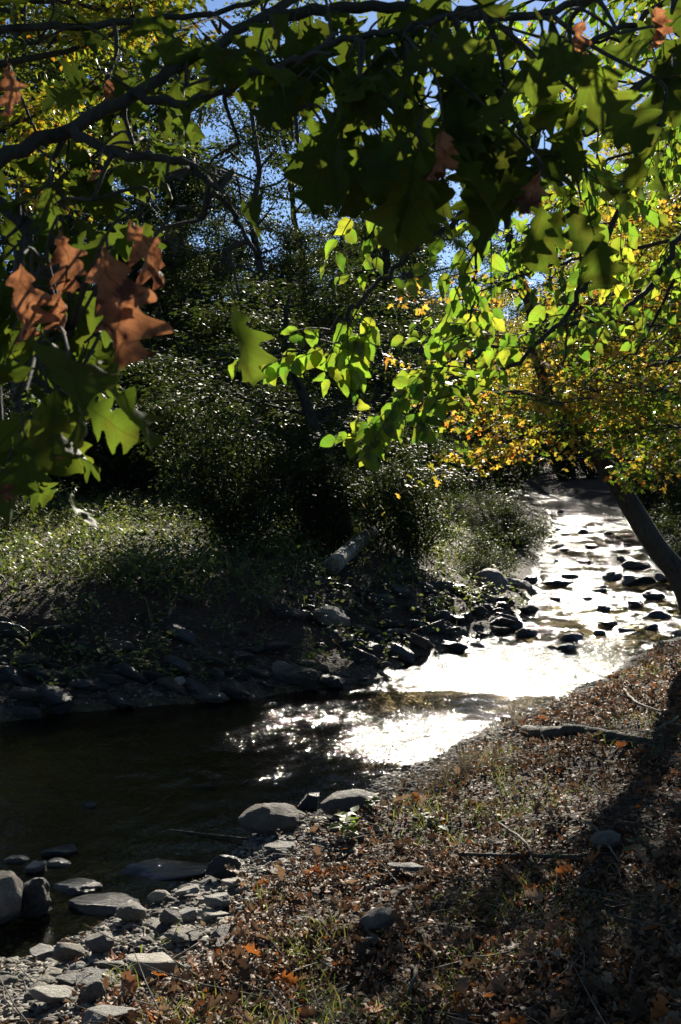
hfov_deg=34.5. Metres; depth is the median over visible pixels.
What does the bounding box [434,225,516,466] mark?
woodland tree
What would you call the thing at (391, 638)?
shale stone
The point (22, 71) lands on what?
tall tree
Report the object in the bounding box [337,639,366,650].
shale stone
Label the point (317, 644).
shale stone
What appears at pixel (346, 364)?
hornbeam tree
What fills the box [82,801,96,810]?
stream stone
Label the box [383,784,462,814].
grass tuft
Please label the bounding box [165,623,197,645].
shale stone
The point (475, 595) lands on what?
shale stone
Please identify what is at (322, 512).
bush
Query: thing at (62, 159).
woodland tree
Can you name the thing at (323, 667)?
shale stone
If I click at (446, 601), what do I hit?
shale stone
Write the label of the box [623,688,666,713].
stick
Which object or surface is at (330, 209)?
woodland tree
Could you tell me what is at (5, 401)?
thicket bush
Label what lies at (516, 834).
stick
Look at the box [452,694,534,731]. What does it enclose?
dry grass tuft
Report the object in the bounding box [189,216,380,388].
woodland tree
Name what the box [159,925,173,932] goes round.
cobble
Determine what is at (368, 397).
thicket bush
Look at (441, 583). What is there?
shale stone
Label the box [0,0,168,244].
woodland tree
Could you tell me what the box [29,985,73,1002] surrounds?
stone slab
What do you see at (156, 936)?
cobble
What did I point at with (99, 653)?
shale stone
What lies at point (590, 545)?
stream stone
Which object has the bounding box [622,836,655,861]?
weed
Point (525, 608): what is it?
shale stone
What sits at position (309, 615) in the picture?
shale stone
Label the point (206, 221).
woodland tree
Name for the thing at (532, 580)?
stream stone
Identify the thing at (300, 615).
shale stone
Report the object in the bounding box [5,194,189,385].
woodland tree
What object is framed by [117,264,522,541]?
dark tree
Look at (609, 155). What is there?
woodland tree
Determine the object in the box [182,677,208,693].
shale stone
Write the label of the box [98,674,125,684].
shale stone
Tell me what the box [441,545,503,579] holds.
bush
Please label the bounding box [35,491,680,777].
water
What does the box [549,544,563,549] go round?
stream stone
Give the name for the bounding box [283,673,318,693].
shale stone
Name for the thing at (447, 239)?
woodland tree
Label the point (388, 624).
shale stone
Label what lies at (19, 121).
yellow green tree
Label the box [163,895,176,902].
cobble
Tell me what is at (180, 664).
shale stone
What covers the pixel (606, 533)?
stream stone
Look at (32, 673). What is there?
shale stone
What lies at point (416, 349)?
tall tree
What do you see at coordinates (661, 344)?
woodland tree
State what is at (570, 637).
stream stone
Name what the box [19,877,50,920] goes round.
boulder
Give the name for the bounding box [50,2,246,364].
woodland tree
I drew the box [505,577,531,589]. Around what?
stone
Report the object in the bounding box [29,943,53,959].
cobble
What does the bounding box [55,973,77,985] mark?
cobble
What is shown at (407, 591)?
shale stone
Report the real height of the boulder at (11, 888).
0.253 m
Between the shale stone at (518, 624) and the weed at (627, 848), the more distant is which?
the shale stone at (518, 624)
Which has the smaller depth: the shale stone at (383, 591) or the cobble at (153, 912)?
the cobble at (153, 912)
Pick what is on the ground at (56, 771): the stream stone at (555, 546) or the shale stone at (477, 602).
the shale stone at (477, 602)
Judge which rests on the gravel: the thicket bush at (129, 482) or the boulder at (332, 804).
the boulder at (332, 804)
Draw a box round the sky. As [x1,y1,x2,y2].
[0,0,678,318]
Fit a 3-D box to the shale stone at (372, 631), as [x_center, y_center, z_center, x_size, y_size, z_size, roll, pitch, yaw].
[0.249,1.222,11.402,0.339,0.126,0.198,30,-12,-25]
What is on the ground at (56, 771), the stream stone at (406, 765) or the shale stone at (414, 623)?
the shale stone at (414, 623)
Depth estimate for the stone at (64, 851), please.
5.54 m
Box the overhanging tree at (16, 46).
[0,4,91,96]
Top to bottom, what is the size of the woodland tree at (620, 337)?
9.912 m
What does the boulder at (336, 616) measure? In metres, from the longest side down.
0.405 x 0.327 x 0.211 m
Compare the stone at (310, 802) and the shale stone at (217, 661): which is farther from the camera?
the shale stone at (217, 661)
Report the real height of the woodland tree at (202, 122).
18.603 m
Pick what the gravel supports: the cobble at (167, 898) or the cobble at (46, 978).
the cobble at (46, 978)
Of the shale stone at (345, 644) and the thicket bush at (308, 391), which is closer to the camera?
the shale stone at (345, 644)
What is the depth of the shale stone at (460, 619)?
12.36 m
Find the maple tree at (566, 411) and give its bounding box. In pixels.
[364,196,680,613]
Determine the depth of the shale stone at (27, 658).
9.23 m
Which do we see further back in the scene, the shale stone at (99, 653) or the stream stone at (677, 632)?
the stream stone at (677, 632)
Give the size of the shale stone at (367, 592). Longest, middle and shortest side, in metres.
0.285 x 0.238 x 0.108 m
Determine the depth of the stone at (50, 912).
4.87 m
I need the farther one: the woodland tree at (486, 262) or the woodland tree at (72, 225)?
the woodland tree at (486, 262)
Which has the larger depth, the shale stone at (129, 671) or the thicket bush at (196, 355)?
the thicket bush at (196, 355)
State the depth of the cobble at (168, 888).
5.18 m
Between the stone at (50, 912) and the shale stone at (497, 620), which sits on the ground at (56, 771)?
the shale stone at (497, 620)
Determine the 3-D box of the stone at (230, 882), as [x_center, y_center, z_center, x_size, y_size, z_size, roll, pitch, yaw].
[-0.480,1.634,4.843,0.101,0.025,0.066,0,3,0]
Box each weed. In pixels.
[328,805,358,835]
[364,793,379,808]
[421,812,448,830]
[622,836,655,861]
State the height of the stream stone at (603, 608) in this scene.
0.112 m
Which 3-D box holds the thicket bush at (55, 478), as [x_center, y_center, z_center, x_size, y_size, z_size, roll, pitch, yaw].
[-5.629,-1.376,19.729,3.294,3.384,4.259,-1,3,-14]
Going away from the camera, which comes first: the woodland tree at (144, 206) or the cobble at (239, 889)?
the cobble at (239, 889)
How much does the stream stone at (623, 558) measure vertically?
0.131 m
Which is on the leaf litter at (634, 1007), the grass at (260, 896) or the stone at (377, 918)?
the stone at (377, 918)
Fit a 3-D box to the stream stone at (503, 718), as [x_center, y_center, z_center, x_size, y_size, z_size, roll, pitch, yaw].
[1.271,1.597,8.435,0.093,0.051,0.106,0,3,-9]
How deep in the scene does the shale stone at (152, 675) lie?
9.15 m
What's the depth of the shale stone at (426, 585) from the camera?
13.27 m
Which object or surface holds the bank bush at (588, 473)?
on the ground at (56, 771)
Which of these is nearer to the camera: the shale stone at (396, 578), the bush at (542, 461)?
the shale stone at (396, 578)
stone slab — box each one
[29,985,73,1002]
[49,878,102,897]
[68,892,138,920]
[79,1004,138,1023]
[115,858,208,884]
[127,952,182,978]
[164,926,202,941]
[263,841,301,853]
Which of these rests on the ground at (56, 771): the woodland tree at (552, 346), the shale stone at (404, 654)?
the woodland tree at (552, 346)
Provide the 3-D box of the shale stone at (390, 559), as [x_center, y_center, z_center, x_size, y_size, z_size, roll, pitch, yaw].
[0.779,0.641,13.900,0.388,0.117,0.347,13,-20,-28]
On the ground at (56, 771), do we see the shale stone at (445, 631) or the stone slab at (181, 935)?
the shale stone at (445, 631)
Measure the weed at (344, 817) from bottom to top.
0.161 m
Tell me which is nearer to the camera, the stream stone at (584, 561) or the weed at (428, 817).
the weed at (428, 817)
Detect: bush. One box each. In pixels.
[0,467,79,540]
[2,329,148,477]
[2,375,176,505]
[3,339,215,478]
[3,360,118,509]
[84,368,196,504]
[93,367,245,506]
[107,305,243,481]
[131,383,343,558]
[135,348,294,495]
[144,328,295,474]
[170,360,359,497]
[188,315,369,453]
[233,370,362,491]
[234,422,379,545]
[269,340,347,460]
[292,367,433,490]
[313,436,474,567]
[345,390,481,489]
[392,368,514,486]
[427,357,553,483]
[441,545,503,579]
[448,521,546,573]
[454,483,565,550]
[470,382,555,496]
[511,412,555,473]
[532,424,592,479]
[540,417,611,479]
[592,411,650,489]
[608,426,680,522]
[639,462,680,545]
[647,498,680,576]
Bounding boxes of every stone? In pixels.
[0,616,11,622]
[0,621,31,638]
[0,657,8,664]
[0,665,30,686]
[0,674,10,681]
[3,855,29,865]
[8,653,50,664]
[9,686,40,701]
[10,706,41,719]
[22,667,67,683]
[25,860,46,876]
[38,624,81,639]
[38,662,67,671]
[40,844,77,859]
[43,907,54,917]
[47,857,70,870]
[48,702,71,714]
[52,942,84,962]
[54,683,66,687]
[68,679,108,689]
[78,980,105,1001]
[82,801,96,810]
[85,931,114,952]
[94,651,103,657]
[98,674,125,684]
[102,654,136,664]
[104,640,134,653]
[104,692,134,706]
[113,663,150,683]
[116,901,146,920]
[142,670,166,680]
[147,890,170,903]
[157,677,186,694]
[159,908,181,925]
[161,654,194,675]
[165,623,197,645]
[174,676,185,684]
[175,884,199,895]
[178,907,197,921]
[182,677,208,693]
[194,689,229,702]
[201,655,227,664]
[203,892,230,907]
[205,855,240,879]
[210,667,224,680]
[220,877,241,885]
[222,687,244,700]
[223,680,249,696]
[229,651,254,660]
[245,645,265,652]
[246,668,269,677]
[259,681,274,688]
[264,641,291,650]
[272,660,292,673]
[272,670,305,684]
[273,603,306,621]
[275,611,294,618]
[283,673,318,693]
[286,592,297,598]
[286,662,320,681]
[296,659,328,671]
[297,792,319,812]
[301,591,313,600]
[301,604,315,610]
[303,610,313,618]
[311,576,335,585]
[315,642,325,646]
[318,674,348,692]
[324,601,342,609]
[329,582,350,589]
[331,596,341,601]
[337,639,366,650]
[350,624,375,635]
[350,647,378,667]
[353,589,374,596]
[355,602,371,614]
[357,677,369,681]
[359,907,397,929]
[361,641,383,656]
[361,935,377,946]
[366,594,393,604]
[372,653,381,657]
[373,619,405,628]
[374,636,386,643]
[377,661,390,668]
[378,588,396,599]
[380,582,412,598]
[381,646,388,653]
[382,573,403,581]
[385,642,414,665]
[386,556,416,566]
[386,628,406,633]
[387,637,404,644]
[387,862,424,872]
[394,592,407,596]
[395,584,413,589]
[395,632,409,636]
[399,763,410,768]
[404,603,424,614]
[408,619,424,629]
[409,573,418,582]
[409,633,430,650]
[419,619,443,634]
[420,580,439,592]
[421,598,441,604]
[421,735,429,739]
[423,595,451,604]
[423,610,450,621]
[425,580,449,590]
[425,589,436,594]
[426,603,444,612]
[437,628,452,635]
[438,625,456,636]
[440,640,467,654]
[447,581,469,595]
[449,614,464,623]
[459,612,472,621]
[461,592,485,599]
[465,594,487,605]
[469,642,485,650]
[470,605,490,616]
[474,610,489,617]
[476,631,487,636]
[481,604,494,610]
[484,595,497,602]
[488,601,509,608]
[490,608,503,612]
[490,617,502,623]
[490,626,508,633]
[491,615,515,625]
[494,612,522,630]
[497,597,514,606]
[500,717,510,722]
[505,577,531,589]
[515,627,537,638]
[517,605,538,617]
[523,575,537,584]
[542,577,572,587]
[547,645,556,650]
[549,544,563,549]
[549,597,560,601]
[556,643,576,652]
[560,632,582,645]
[561,573,579,579]
[575,525,587,530]
[577,559,591,564]
[578,529,587,535]
[583,597,592,601]
[585,543,597,547]
[590,830,620,847]
[592,589,606,595]
[593,630,605,635]
[596,605,610,613]
[596,618,617,627]
[602,571,622,581]
[603,531,613,535]
[617,555,635,562]
[618,627,635,633]
[621,560,649,570]
[621,574,656,586]
[627,599,642,608]
[642,590,664,600]
[644,622,657,630]
[647,609,671,619]
[654,572,668,581]
[670,630,680,638]
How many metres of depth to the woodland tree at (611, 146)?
30.86 m
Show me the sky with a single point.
(216, 4)
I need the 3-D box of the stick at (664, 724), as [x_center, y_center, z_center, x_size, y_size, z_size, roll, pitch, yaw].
[1.883,1.222,6.334,0.142,0.091,0.023,0,3,0]
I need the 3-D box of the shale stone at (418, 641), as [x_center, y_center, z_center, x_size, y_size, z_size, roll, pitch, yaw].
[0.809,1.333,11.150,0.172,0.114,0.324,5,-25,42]
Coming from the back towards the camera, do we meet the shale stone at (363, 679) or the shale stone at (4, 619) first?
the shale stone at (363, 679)
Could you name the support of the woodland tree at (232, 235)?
on the ground at (56, 771)
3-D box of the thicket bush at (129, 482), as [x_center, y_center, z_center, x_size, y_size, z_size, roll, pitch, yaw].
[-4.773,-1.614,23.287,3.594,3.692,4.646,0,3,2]
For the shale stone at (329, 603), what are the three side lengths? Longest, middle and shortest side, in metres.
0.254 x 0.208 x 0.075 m
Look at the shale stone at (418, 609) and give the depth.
12.23 m
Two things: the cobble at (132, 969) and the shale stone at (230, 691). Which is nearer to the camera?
the cobble at (132, 969)
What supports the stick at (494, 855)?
on the ground at (56, 771)
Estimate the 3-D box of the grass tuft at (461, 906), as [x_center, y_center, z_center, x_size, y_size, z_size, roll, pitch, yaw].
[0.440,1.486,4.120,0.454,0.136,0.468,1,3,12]
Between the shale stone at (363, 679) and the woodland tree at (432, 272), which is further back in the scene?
the woodland tree at (432, 272)
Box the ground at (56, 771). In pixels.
[0,319,680,1023]
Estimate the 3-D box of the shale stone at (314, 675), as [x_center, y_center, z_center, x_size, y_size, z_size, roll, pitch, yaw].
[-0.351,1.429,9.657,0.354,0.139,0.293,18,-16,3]
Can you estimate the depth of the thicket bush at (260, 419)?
23.29 m
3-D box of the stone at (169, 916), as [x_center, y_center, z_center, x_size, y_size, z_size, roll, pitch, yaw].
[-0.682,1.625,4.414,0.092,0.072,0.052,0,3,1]
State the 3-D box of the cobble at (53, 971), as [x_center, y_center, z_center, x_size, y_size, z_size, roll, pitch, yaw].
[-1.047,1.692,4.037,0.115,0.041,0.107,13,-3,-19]
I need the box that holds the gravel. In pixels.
[0,559,680,1023]
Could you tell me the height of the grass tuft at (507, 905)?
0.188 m
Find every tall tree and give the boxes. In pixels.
[0,0,214,417]
[225,0,459,486]
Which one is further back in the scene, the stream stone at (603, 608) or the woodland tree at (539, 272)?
the woodland tree at (539, 272)
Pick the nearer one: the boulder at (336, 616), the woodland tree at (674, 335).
the boulder at (336, 616)
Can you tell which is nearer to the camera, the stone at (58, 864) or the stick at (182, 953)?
the stick at (182, 953)
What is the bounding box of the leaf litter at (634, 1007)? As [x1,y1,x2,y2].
[0,519,680,1023]
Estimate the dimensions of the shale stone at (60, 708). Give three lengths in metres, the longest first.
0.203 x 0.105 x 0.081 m
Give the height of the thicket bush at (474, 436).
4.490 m
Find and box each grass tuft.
[269,909,382,970]
[381,760,465,794]
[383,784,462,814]
[403,723,565,789]
[413,849,613,917]
[416,884,513,929]
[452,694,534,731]
[484,876,680,985]
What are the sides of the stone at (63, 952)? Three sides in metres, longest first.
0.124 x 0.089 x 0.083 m
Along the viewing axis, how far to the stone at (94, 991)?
3.64 m
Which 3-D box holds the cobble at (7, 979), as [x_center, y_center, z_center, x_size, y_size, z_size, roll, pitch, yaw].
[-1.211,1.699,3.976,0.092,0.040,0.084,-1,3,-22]
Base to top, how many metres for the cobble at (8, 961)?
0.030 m
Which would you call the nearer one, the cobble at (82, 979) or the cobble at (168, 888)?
the cobble at (82, 979)
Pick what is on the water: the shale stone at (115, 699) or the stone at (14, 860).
the stone at (14, 860)
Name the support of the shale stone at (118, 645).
on the ground at (56, 771)
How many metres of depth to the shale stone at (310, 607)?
11.27 m
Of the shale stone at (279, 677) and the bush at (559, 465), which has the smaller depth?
the shale stone at (279, 677)
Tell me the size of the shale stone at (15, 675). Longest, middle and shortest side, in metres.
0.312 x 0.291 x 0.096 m
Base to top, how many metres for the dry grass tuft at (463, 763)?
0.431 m
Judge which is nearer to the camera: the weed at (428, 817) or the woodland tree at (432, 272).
the weed at (428, 817)
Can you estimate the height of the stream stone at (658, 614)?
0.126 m
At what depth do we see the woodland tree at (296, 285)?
48.09 m
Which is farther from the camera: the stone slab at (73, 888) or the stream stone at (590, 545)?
the stream stone at (590, 545)
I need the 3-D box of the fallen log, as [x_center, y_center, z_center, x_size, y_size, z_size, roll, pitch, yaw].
[0.189,0.453,14.030,0.224,0.407,2.878,1,3,11]
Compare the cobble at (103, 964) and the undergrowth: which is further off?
the undergrowth
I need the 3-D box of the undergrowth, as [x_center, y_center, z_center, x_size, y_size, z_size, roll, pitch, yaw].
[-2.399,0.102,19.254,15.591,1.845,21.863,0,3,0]
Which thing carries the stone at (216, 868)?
on the gravel
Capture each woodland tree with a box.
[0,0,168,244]
[0,3,95,317]
[0,4,204,363]
[0,100,159,264]
[0,217,77,414]
[4,145,96,407]
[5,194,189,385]
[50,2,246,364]
[88,32,300,363]
[89,138,206,418]
[110,126,232,371]
[118,217,252,386]
[142,218,317,387]
[148,181,232,370]
[158,197,259,363]
[187,88,382,396]
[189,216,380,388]
[200,230,253,374]
[207,221,403,392]
[267,220,327,382]
[292,199,365,355]
[308,204,449,368]
[310,238,376,342]
[318,255,458,441]
[336,171,522,390]
[391,279,552,484]
[396,289,496,443]
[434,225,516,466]
[468,0,680,507]
[488,187,574,393]
[491,282,593,477]
[505,282,602,469]
[513,87,672,434]
[530,281,671,421]
[538,223,674,502]
[540,169,680,491]
[545,190,614,365]
[548,148,680,459]
[605,228,669,424]
[614,34,680,295]
[635,308,669,438]
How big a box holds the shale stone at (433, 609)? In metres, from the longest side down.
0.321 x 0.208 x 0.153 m
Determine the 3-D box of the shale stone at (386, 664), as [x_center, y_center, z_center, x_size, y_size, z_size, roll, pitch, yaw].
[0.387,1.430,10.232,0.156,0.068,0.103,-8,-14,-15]
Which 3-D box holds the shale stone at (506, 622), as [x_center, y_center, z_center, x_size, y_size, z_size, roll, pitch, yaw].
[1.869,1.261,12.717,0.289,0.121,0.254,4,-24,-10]
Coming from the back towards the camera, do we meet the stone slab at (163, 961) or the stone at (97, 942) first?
the stone at (97, 942)
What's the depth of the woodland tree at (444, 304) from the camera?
48.19 m
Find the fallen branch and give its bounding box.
[521,724,673,745]
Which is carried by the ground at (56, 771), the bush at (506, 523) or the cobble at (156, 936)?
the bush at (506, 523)
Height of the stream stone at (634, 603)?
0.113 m
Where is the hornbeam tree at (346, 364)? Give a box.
[228,0,680,471]
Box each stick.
[99,821,248,839]
[173,942,199,959]
[406,964,417,994]
[458,852,615,857]
[494,820,532,863]
[581,817,622,864]
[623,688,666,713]
[655,716,678,730]
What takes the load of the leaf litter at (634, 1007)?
on the ground at (56, 771)
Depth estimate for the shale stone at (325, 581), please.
12.17 m
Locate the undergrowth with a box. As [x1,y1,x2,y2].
[0,470,550,686]
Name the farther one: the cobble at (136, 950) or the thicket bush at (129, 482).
the thicket bush at (129, 482)
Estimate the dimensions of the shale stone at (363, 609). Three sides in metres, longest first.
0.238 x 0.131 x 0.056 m
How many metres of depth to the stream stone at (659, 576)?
17.10 m
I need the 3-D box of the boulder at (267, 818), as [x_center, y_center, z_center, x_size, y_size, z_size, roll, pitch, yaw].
[-0.355,1.608,5.763,0.368,0.160,0.299,5,1,-20]
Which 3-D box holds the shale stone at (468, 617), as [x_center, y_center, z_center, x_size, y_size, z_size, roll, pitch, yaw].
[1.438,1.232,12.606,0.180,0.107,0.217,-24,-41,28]
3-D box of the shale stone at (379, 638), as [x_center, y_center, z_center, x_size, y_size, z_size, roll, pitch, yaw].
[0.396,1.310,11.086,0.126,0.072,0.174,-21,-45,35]
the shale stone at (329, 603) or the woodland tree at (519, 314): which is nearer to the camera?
the shale stone at (329, 603)
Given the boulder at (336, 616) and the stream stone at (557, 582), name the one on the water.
the stream stone at (557, 582)
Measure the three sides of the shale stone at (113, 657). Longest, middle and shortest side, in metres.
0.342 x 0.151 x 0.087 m
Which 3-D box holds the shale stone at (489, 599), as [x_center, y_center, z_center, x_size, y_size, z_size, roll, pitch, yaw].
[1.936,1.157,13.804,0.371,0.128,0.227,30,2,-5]
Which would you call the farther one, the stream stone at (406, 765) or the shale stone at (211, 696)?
the shale stone at (211, 696)
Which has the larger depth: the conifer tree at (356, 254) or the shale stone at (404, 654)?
the conifer tree at (356, 254)
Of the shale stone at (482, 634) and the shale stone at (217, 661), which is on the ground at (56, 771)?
the shale stone at (217, 661)
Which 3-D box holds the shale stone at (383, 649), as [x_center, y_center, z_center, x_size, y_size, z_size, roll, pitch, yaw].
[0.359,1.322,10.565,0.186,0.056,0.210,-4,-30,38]
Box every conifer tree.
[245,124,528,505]
[320,206,483,472]
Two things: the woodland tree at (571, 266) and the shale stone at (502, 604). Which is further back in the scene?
the woodland tree at (571, 266)
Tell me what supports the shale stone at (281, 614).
on the ground at (56, 771)
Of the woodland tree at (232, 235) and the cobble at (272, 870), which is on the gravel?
the cobble at (272, 870)
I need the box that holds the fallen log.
[324,526,378,574]
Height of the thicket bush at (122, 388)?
5.230 m
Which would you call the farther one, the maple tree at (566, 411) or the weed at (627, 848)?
the maple tree at (566, 411)
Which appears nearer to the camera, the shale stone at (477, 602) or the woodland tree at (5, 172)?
the shale stone at (477, 602)
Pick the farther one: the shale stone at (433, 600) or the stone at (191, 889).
the shale stone at (433, 600)
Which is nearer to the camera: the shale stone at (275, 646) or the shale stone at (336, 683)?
the shale stone at (336, 683)
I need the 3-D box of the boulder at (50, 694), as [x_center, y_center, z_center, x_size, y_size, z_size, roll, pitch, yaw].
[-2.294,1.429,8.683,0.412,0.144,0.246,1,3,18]
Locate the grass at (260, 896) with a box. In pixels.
[0,486,680,1023]
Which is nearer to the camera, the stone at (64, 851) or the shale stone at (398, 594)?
the stone at (64, 851)
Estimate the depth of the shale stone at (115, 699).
8.80 m
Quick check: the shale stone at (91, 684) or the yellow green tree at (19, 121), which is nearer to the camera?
the shale stone at (91, 684)
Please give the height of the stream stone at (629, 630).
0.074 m
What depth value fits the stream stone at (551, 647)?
11.50 m
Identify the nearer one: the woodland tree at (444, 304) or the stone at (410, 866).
the stone at (410, 866)
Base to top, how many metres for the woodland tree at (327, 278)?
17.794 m
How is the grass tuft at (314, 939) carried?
on the ground at (56, 771)
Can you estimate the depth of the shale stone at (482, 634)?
12.16 m
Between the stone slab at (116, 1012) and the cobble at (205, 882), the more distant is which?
the cobble at (205, 882)
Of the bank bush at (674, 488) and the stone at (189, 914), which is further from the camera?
the bank bush at (674, 488)
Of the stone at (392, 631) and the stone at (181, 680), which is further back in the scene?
the stone at (392, 631)
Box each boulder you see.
[0,870,23,927]
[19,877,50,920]
[33,684,71,703]
[238,803,305,834]
[312,606,349,627]
[320,789,378,815]
[475,568,508,594]
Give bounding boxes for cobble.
[0,958,17,963]
[0,974,18,985]
[24,981,48,1002]
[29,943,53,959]
[34,931,61,945]
[36,974,55,984]
[39,966,62,977]
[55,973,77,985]
[62,907,82,918]
[65,970,79,973]
[69,961,85,969]
[75,967,106,990]
[87,953,102,959]
[93,959,127,970]
[100,977,118,987]
[126,963,134,972]
[133,946,145,952]
[140,935,152,944]
[145,917,159,929]
[148,909,162,917]
[148,932,159,940]
[150,922,170,932]
[157,885,177,892]
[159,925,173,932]
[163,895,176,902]
[177,892,202,899]
[190,899,199,906]
[196,897,203,903]
[197,908,228,920]
[199,876,216,885]
[211,924,235,938]
[214,931,236,948]
[219,916,232,923]
[235,885,246,892]
[242,893,252,898]
[266,866,284,877]
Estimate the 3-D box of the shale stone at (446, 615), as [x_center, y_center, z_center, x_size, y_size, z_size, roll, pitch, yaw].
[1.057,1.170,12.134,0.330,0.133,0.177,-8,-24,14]
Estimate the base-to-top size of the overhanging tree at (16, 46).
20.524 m
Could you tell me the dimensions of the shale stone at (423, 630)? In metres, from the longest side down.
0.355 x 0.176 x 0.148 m
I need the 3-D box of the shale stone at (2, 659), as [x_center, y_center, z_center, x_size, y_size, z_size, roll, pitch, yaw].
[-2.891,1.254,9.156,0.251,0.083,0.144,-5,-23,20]
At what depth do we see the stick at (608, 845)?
4.51 m
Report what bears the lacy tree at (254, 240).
on the ground at (56, 771)
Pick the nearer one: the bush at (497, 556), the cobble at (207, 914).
the cobble at (207, 914)
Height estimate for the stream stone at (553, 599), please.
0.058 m
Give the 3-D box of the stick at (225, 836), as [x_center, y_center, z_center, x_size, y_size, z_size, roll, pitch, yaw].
[-0.902,1.718,5.928,0.984,0.055,0.013,1,3,25]
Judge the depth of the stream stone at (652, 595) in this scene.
15.11 m
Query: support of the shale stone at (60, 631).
on the ground at (56, 771)
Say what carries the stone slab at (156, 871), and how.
on the water
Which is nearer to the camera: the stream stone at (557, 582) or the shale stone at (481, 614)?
the shale stone at (481, 614)
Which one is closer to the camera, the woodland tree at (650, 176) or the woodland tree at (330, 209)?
the woodland tree at (650, 176)
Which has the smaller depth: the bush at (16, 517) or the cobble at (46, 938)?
the cobble at (46, 938)
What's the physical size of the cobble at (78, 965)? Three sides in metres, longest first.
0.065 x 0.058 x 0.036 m
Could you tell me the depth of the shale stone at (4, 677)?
8.90 m
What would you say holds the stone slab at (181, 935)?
on the gravel
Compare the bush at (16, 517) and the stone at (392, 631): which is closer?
the stone at (392, 631)
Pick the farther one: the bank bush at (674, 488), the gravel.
the bank bush at (674, 488)
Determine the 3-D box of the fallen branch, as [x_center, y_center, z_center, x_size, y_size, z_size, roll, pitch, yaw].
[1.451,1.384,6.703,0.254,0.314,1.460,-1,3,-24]
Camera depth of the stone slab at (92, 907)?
4.88 m
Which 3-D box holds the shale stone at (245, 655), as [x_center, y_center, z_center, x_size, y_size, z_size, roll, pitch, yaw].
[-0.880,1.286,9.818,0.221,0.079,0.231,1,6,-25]
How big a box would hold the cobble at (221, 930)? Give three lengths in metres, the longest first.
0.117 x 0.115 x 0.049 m
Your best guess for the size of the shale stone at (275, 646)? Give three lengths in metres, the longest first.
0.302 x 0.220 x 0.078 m
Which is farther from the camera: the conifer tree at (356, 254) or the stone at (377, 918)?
the conifer tree at (356, 254)
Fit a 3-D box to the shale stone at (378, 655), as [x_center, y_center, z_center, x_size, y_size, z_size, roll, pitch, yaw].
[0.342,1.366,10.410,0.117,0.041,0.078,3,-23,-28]
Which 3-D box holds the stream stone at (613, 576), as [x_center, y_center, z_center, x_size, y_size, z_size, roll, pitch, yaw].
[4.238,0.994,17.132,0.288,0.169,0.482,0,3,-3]
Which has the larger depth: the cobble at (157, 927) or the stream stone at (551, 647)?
the stream stone at (551, 647)
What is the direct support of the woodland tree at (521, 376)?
on the ground at (56, 771)
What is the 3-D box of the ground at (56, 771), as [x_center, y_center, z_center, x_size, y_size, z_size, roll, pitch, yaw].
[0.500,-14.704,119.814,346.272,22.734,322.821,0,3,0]
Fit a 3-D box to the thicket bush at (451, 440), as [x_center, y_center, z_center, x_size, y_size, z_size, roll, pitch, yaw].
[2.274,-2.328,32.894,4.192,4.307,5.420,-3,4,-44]
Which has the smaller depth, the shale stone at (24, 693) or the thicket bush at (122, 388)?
the shale stone at (24, 693)
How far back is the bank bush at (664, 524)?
16.25 m
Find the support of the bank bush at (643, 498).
on the ground at (56, 771)
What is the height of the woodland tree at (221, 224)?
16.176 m
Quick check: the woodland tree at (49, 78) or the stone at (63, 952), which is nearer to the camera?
the stone at (63, 952)
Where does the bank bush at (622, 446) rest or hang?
on the ground at (56, 771)
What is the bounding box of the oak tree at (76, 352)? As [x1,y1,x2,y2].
[0,0,680,527]
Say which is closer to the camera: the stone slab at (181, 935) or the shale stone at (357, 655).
the stone slab at (181, 935)
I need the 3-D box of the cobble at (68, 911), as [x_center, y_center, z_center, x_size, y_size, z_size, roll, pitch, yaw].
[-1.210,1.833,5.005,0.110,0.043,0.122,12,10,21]
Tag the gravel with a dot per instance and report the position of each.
(114, 923)
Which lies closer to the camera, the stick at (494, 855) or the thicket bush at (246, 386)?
the stick at (494, 855)
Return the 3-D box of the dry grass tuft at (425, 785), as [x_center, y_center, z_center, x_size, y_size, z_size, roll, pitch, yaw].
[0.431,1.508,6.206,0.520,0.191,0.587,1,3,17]
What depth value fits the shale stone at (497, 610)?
13.18 m
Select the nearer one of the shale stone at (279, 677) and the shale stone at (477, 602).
the shale stone at (279, 677)
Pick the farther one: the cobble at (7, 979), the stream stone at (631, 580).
the stream stone at (631, 580)
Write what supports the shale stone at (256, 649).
on the ground at (56, 771)
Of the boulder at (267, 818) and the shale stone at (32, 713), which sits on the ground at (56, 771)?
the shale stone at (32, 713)
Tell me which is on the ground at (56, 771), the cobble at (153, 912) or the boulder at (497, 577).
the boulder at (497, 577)
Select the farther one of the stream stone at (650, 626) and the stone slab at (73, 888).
the stream stone at (650, 626)
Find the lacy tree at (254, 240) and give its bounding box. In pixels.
[136,0,356,371]
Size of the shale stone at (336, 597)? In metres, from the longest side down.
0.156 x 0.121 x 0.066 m
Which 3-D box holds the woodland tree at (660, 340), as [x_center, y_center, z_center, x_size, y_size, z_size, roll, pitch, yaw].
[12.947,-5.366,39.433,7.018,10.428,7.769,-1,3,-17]
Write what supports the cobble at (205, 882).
on the gravel
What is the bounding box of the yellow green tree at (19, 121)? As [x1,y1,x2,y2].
[0,0,239,468]
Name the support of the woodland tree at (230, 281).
on the ground at (56, 771)
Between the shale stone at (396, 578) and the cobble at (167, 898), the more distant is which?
the shale stone at (396, 578)
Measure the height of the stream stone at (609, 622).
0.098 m
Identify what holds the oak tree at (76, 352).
on the ground at (56, 771)
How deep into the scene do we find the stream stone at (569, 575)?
17.64 m
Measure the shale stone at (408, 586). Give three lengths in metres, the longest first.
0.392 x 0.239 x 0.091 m
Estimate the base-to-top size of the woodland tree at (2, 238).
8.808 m

